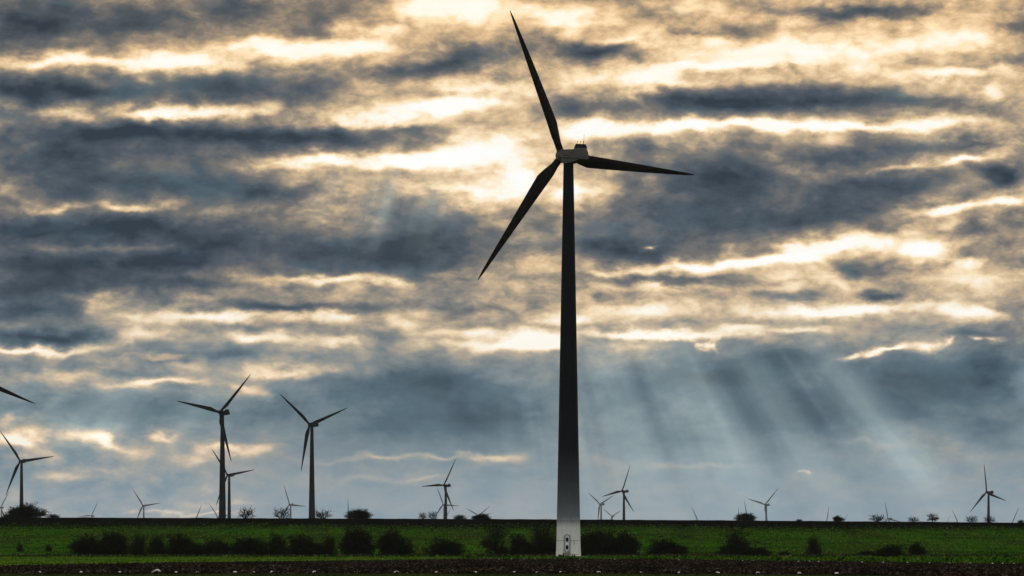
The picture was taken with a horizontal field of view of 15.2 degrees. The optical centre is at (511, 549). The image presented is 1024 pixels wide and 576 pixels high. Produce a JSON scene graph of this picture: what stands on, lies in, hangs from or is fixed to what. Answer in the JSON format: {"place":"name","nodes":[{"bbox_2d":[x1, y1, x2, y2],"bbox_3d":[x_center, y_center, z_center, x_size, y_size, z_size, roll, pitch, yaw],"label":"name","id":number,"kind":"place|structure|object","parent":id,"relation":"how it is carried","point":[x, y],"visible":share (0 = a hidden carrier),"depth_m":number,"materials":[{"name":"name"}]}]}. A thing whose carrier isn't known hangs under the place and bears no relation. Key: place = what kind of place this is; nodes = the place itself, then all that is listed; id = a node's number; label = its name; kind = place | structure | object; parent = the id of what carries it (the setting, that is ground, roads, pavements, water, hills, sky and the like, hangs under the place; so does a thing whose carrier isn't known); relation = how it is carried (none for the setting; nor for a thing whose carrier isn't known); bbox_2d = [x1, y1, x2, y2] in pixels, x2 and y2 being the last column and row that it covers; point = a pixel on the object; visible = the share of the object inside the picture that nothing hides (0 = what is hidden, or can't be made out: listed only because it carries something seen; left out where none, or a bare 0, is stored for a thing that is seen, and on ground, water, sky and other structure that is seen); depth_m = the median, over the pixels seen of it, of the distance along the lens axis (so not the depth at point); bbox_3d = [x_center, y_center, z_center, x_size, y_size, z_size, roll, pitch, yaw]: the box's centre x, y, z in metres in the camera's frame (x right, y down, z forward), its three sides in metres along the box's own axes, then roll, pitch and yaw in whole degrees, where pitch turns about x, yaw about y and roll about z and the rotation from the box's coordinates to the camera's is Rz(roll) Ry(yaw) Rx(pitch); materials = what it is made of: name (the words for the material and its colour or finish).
{"place":"outdoors","nodes":[
{"label":"outdoors","id":0,"kind":"place"},
{"bbox_2d":[3,558,442,564],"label":"crop strip","id":1,"kind":"object","parent":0,"point":[160,562],"visible":0.17,"depth_m":611.08,"materials":[{"name":"green plant"}]},
{"bbox_2d":[0,557,456,564],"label":"young crop","id":2,"kind":"object","parent":1,"relation":"on","point":[45,560],"visible":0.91,"depth_m":692.96,"materials":[{"name":"green plant"}]},
{"bbox_2d":[0,573,946,575],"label":"grass verge","id":3,"kind":"object","parent":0,"point":[413,575],"depth_m":286.77,"materials":[{"name":"green plant"}]},
{"bbox_2d":[0,517,1023,563],"bbox_3d":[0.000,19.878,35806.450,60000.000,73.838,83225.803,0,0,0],"label":"ground","id":4,"kind":"structure","parent":0,"point":[27,522],"depth_m":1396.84,"materials":[{"name":"green plant"}]},
{"bbox_2d":[0,492,8,516],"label":"wind turbine","id":5,"kind":"object","parent":4,"relation":"on","point":[2,507],"visible":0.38,"depth_m":8109.29,"materials":[{"name":"paint"}]},
{"bbox_2d":[5,506,20,516],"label":"bush","id":6,"kind":"object","parent":4,"relation":"on","point":[10,513],"visible":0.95,"depth_m":1749.86,"materials":[{"name":"green plant"}]},
{"bbox_2d":[0,387,34,403],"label":"wind turbine","id":7,"kind":"object","parent":4,"relation":"on","point":[4,390],"visible":1,"depth_m":2537.06,"materials":[{"name":"paint"}]},
{"bbox_2d":[16,543,23,551],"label":"bush","id":8,"kind":"object","parent":4,"relation":"on","point":[19,548],"visible":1,"depth_m":1083.55,"materials":[{"name":"green plant"}]},
{"bbox_2d":[0,431,53,506],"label":"wind turbine","id":9,"kind":"object","parent":4,"relation":"on","point":[20,462],"visible":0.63,"depth_m":4068.37,"materials":[{"name":"paint"}]},
{"bbox_2d":[11,501,50,516],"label":"bush","id":10,"kind":"object","parent":4,"relation":"on","point":[26,510],"visible":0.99,"depth_m":1745.57,"materials":[{"name":"green plant"}]},
{"bbox_2d":[44,545,51,551],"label":"bush","id":11,"kind":"object","parent":4,"relation":"on","point":[48,548],"visible":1,"depth_m":1083.64,"materials":[{"name":"green plant"}]},
{"bbox_2d":[79,502,97,516],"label":"wind turbine","id":12,"kind":"object","parent":4,"relation":"on","point":[91,515],"visible":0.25,"depth_m":9626.77,"materials":[{"name":"paint"}]},
{"bbox_2d":[67,532,117,554],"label":"bush","id":13,"kind":"object","parent":4,"relation":"on","point":[83,546],"visible":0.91,"depth_m":1022.12,"materials":[{"name":"green plant"}]},
{"bbox_2d":[96,526,131,554],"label":"bush","id":14,"kind":"object","parent":4,"relation":"on","point":[114,541],"visible":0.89,"depth_m":1026.15,"materials":[{"name":"green plant"}]},
{"bbox_2d":[126,530,149,555],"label":"bush","id":15,"kind":"object","parent":4,"relation":"on","point":[138,547],"visible":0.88,"depth_m":1030.93,"materials":[{"name":"green plant"}]},
{"bbox_2d":[133,490,158,517],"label":"wind turbine","id":16,"kind":"object","parent":4,"relation":"on","point":[145,505],"visible":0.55,"depth_m":7397.56,"materials":[{"name":"paint"}]},
{"bbox_2d":[146,534,167,554],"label":"bush","id":17,"kind":"object","parent":4,"relation":"on","point":[156,544],"visible":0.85,"depth_m":1025.42,"materials":[{"name":"green plant"}]},
{"bbox_2d":[161,532,201,554],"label":"bush","id":18,"kind":"object","parent":4,"relation":"on","point":[182,545],"visible":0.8,"depth_m":1021.74,"materials":[{"name":"green plant"}]},
{"bbox_2d":[192,536,232,554],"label":"bush","id":19,"kind":"object","parent":4,"relation":"on","point":[215,547],"visible":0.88,"depth_m":1020.36,"materials":[{"name":"green plant"}]},
{"bbox_2d":[178,374,250,517],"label":"wind turbine","id":20,"kind":"object","parent":4,"relation":"on","point":[222,489],"visible":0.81,"depth_m":2924.40,"materials":[{"name":"paint"}]},
{"bbox_2d":[211,448,251,517],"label":"wind turbine","id":21,"kind":"object","parent":4,"relation":"on","point":[229,496],"visible":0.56,"depth_m":4568.32,"materials":[{"name":"paint"}]},
{"bbox_2d":[236,505,254,517],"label":"tree","id":22,"kind":"object","parent":4,"relation":"on","point":[248,514],"visible":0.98,"depth_m":1747.09,"materials":[{"name":"brown plant"}]},
{"bbox_2d":[227,534,271,555],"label":"bush","id":23,"kind":"object","parent":4,"relation":"on","point":[250,546],"visible":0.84,"depth_m":1021.70,"materials":[{"name":"green plant"}]},
{"bbox_2d":[266,529,287,555],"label":"bush","id":24,"kind":"object","parent":4,"relation":"on","point":[276,546],"visible":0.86,"depth_m":1024.84,"materials":[{"name":"green plant"}]},
{"bbox_2d":[272,507,290,517],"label":"tree","id":25,"kind":"object","parent":4,"relation":"on","point":[280,512],"visible":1,"depth_m":1749.40,"materials":[{"name":"brown plant"}]},
{"bbox_2d":[283,487,300,517],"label":"wind turbine","id":26,"kind":"object","parent":4,"relation":"on","point":[292,504],"visible":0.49,"depth_m":7110.11,"materials":[{"name":"paint"}]},
{"bbox_2d":[282,533,326,555],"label":"bush","id":27,"kind":"object","parent":4,"relation":"on","point":[303,546],"visible":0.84,"depth_m":1019.72,"materials":[{"name":"green plant"}]},
{"bbox_2d":[280,394,346,517],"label":"wind turbine","id":28,"kind":"object","parent":4,"relation":"on","point":[311,425],"visible":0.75,"depth_m":3214.85,"materials":[{"name":"paint"}]},
{"bbox_2d":[314,510,333,517],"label":"tree","id":29,"kind":"object","parent":4,"relation":"on","point":[322,514],"visible":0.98,"depth_m":1751.02,"materials":[{"name":"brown plant"}]},
{"bbox_2d":[319,531,338,554],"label":"bush","id":30,"kind":"object","parent":4,"relation":"on","point":[329,548],"visible":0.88,"depth_m":1027.24,"materials":[{"name":"green plant"}]},
{"bbox_2d":[337,520,376,554],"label":"bush","id":31,"kind":"object","parent":4,"relation":"on","point":[357,541],"visible":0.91,"depth_m":1024.01,"materials":[{"name":"green plant"}]},
{"bbox_2d":[343,508,371,518],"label":"bush","id":32,"kind":"object","parent":4,"relation":"on","point":[359,514],"visible":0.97,"depth_m":1747.59,"materials":[{"name":"green plant"}]},
{"bbox_2d":[374,524,418,554],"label":"bush","id":33,"kind":"object","parent":4,"relation":"on","point":[391,542],"visible":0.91,"depth_m":1022.42,"materials":[{"name":"green plant"}]},
{"bbox_2d":[418,512,426,518],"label":"tree","id":34,"kind":"object","parent":4,"relation":"on","point":[422,516],"visible":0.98,"depth_m":1747.54,"materials":[{"name":"brown plant"}]},
{"bbox_2d":[428,511,436,518],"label":"tree","id":35,"kind":"object","parent":4,"relation":"on","point":[433,516],"visible":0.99,"depth_m":1749.54,"materials":[{"name":"brown plant"}]},
{"bbox_2d":[421,461,454,518],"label":"wind turbine","id":36,"kind":"object","parent":4,"relation":"on","point":[446,497],"visible":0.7,"depth_m":4977.57,"materials":[{"name":"paint"}]},
{"bbox_2d":[417,536,466,555],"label":"bush","id":37,"kind":"object","parent":4,"relation":"on","point":[443,547],"visible":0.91,"depth_m":1028.00,"materials":[{"name":"green plant"}]},
{"bbox_2d":[436,488,456,518],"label":"wind turbine","id":38,"kind":"object","parent":4,"relation":"on","point":[443,505],"visible":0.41,"depth_m":7722.59,"materials":[{"name":"paint"}]},
{"bbox_2d":[452,514,466,518],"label":"bush","id":39,"kind":"object","parent":4,"relation":"on","point":[459,517],"visible":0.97,"depth_m":1747.10,"materials":[{"name":"green plant"}]},
{"bbox_2d":[471,513,490,518],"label":"bush","id":40,"kind":"object","parent":4,"relation":"on","point":[482,516],"visible":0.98,"depth_m":1746.68,"materials":[{"name":"green plant"}]},
{"bbox_2d":[479,517,509,553],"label":"tree","id":41,"kind":"object","parent":4,"relation":"on","point":[491,547],"visible":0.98,"depth_m":1027.09,"materials":[{"name":"green plant"}]},
{"bbox_2d":[494,548,507,554],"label":"bush","id":42,"kind":"object","parent":4,"relation":"on","point":[502,551],"visible":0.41,"depth_m":1023.32,"materials":[{"name":"green plant"}]},
{"bbox_2d":[506,533,533,554],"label":"bush","id":43,"kind":"object","parent":4,"relation":"on","point":[520,545],"visible":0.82,"depth_m":1022.57,"materials":[{"name":"green plant"}]},
{"bbox_2d":[528,520,556,548],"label":"bush","id":44,"kind":"object","parent":4,"relation":"on","point":[545,533],"visible":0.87,"depth_m":1030.83,"materials":[{"name":"green plant"}]},
{"bbox_2d":[533,537,555,554],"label":"bush","id":45,"kind":"object","parent":4,"relation":"on","point":[545,546],"visible":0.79,"depth_m":1026.46,"materials":[{"name":"green plant"}]},
{"bbox_2d":[478,11,693,556],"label":"wind turbine","id":46,"kind":"object","parent":4,"relation":"on","point":[568,540],"visible":0.92,"depth_m":991.46,"materials":[{"name":"paint"}]},
{"bbox_2d":[564,534,569,555],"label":"door","id":47,"kind":"structure","parent":46,"relation":"in","point":[567,537],"depth_m":989.96,"materials":[{"name":"white paint"}]},
{"bbox_2d":[580,523,617,555],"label":"bush","id":48,"kind":"object","parent":4,"relation":"on","point":[593,543],"visible":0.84,"depth_m":1023.23,"materials":[{"name":"green plant"}]},
{"bbox_2d":[590,494,613,518],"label":"wind turbine","id":49,"kind":"object","parent":4,"relation":"on","point":[600,507],"visible":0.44,"depth_m":7170.18,"materials":[{"name":"paint"}]},
{"bbox_2d":[602,467,633,519],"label":"wind turbine","id":50,"kind":"object","parent":4,"relation":"on","point":[623,492],"visible":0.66,"depth_m":5430.86,"materials":[{"name":"paint"}]},
{"bbox_2d":[601,529,642,554],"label":"bush","id":51,"kind":"object","parent":4,"relation":"on","point":[626,545],"visible":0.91,"depth_m":1020.41,"materials":[{"name":"green plant"}]},
{"bbox_2d":[644,539,690,554],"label":"bush","id":52,"kind":"object","parent":4,"relation":"on","point":[662,547],"visible":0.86,"depth_m":1042.76,"materials":[{"name":"green plant"}]},
{"bbox_2d":[715,539,754,554],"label":"bush","id":53,"kind":"object","parent":4,"relation":"on","point":[737,548],"visible":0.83,"depth_m":1022.12,"materials":[{"name":"green plant"}]},
{"bbox_2d":[720,521,749,545],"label":"bush","id":54,"kind":"object","parent":4,"relation":"on","point":[735,536],"visible":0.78,"depth_m":1031.79,"materials":[{"name":"green plant"}]},
{"bbox_2d":[733,512,755,520],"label":"bush","id":55,"kind":"object","parent":4,"relation":"on","point":[744,516],"visible":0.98,"depth_m":1747.65,"materials":[{"name":"green plant"}]},
{"bbox_2d":[750,545,774,555],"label":"bush","id":56,"kind":"object","parent":4,"relation":"on","point":[761,550],"visible":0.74,"depth_m":1021.35,"materials":[{"name":"green plant"}]},
{"bbox_2d":[749,490,776,520],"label":"wind turbine","id":57,"kind":"object","parent":4,"relation":"on","point":[765,508],"visible":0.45,"depth_m":6568.02,"materials":[{"name":"paint"}]},
{"bbox_2d":[777,550,791,555],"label":"bush","id":58,"kind":"object","parent":4,"relation":"on","point":[785,553],"visible":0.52,"depth_m":994.42,"materials":[{"name":"green plant"}]},
{"bbox_2d":[805,535,823,554],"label":"bush","id":59,"kind":"object","parent":4,"relation":"on","point":[814,547],"visible":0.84,"depth_m":1023.40,"materials":[{"name":"green plant"}]},
{"bbox_2d":[832,515,843,520],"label":"bush","id":60,"kind":"object","parent":4,"relation":"on","point":[836,518],"visible":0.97,"depth_m":1747.16,"materials":[{"name":"green plant"}]},
{"bbox_2d":[855,550,875,555],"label":"bush","id":61,"kind":"object","parent":4,"relation":"on","point":[867,552],"visible":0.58,"depth_m":984.15,"materials":[{"name":"green plant"}]},
{"bbox_2d":[868,514,884,521],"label":"tree","id":62,"kind":"object","parent":4,"relation":"on","point":[876,519],"visible":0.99,"depth_m":1751.11,"materials":[{"name":"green plant"}]},
{"bbox_2d":[873,543,909,556],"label":"bush","id":63,"kind":"object","parent":4,"relation":"on","point":[892,551],"visible":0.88,"depth_m":926.10,"materials":[{"name":"green plant"}]},
{"bbox_2d":[885,504,899,521],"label":"wind turbine","id":64,"kind":"object","parent":4,"relation":"on","point":[888,519],"visible":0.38,"depth_m":8059.76,"materials":[{"name":"paint"}]},
{"bbox_2d":[907,516,920,521],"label":"tree","id":65,"kind":"object","parent":4,"relation":"on","point":[914,520],"visible":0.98,"depth_m":1747.60,"materials":[{"name":"green plant"}]},
{"bbox_2d":[908,541,927,554],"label":"bush","id":66,"kind":"object","parent":4,"relation":"on","point":[915,549],"visible":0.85,"depth_m":1025.06,"materials":[{"name":"green plant"}]},
{"bbox_2d":[927,513,938,521],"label":"tree","id":67,"kind":"object","parent":4,"relation":"on","point":[932,517],"visible":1,"depth_m":1747.54,"materials":[{"name":"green plant"}]},
{"bbox_2d":[966,515,977,521],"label":"tree","id":68,"kind":"object","parent":4,"relation":"on","point":[972,519],"visible":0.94,"depth_m":1749.36,"materials":[{"name":"green plant"}]},
{"bbox_2d":[970,466,1005,521],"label":"wind turbine","id":69,"kind":"object","parent":4,"relation":"on","point":[990,493],"visible":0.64,"depth_m":5121.68,"materials":[{"name":"paint"}]},
{"bbox_2d":[983,515,994,521],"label":"tree","id":70,"kind":"object","parent":4,"relation":"on","point":[987,520],"visible":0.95,"depth_m":1747.90,"materials":[{"name":"green plant"}]},
{"bbox_2d":[0,558,1023,575],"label":"ploughed field","id":71,"kind":"structure","parent":0,"point":[646,570],"depth_m":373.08,"materials":[{"name":"soil"}]},
{"bbox_2d":[0,552,1023,556],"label":"rough grass","id":72,"kind":"structure","parent":0,"point":[490,555],"depth_m":982.77,"materials":[{"name":"green plant"}]},
{"bbox_2d":[0,0,1023,522],"label":"sky","id":73,"kind":"structure","parent":0,"point":[311,200],"materials":[{"name":"grey"}]}
]}

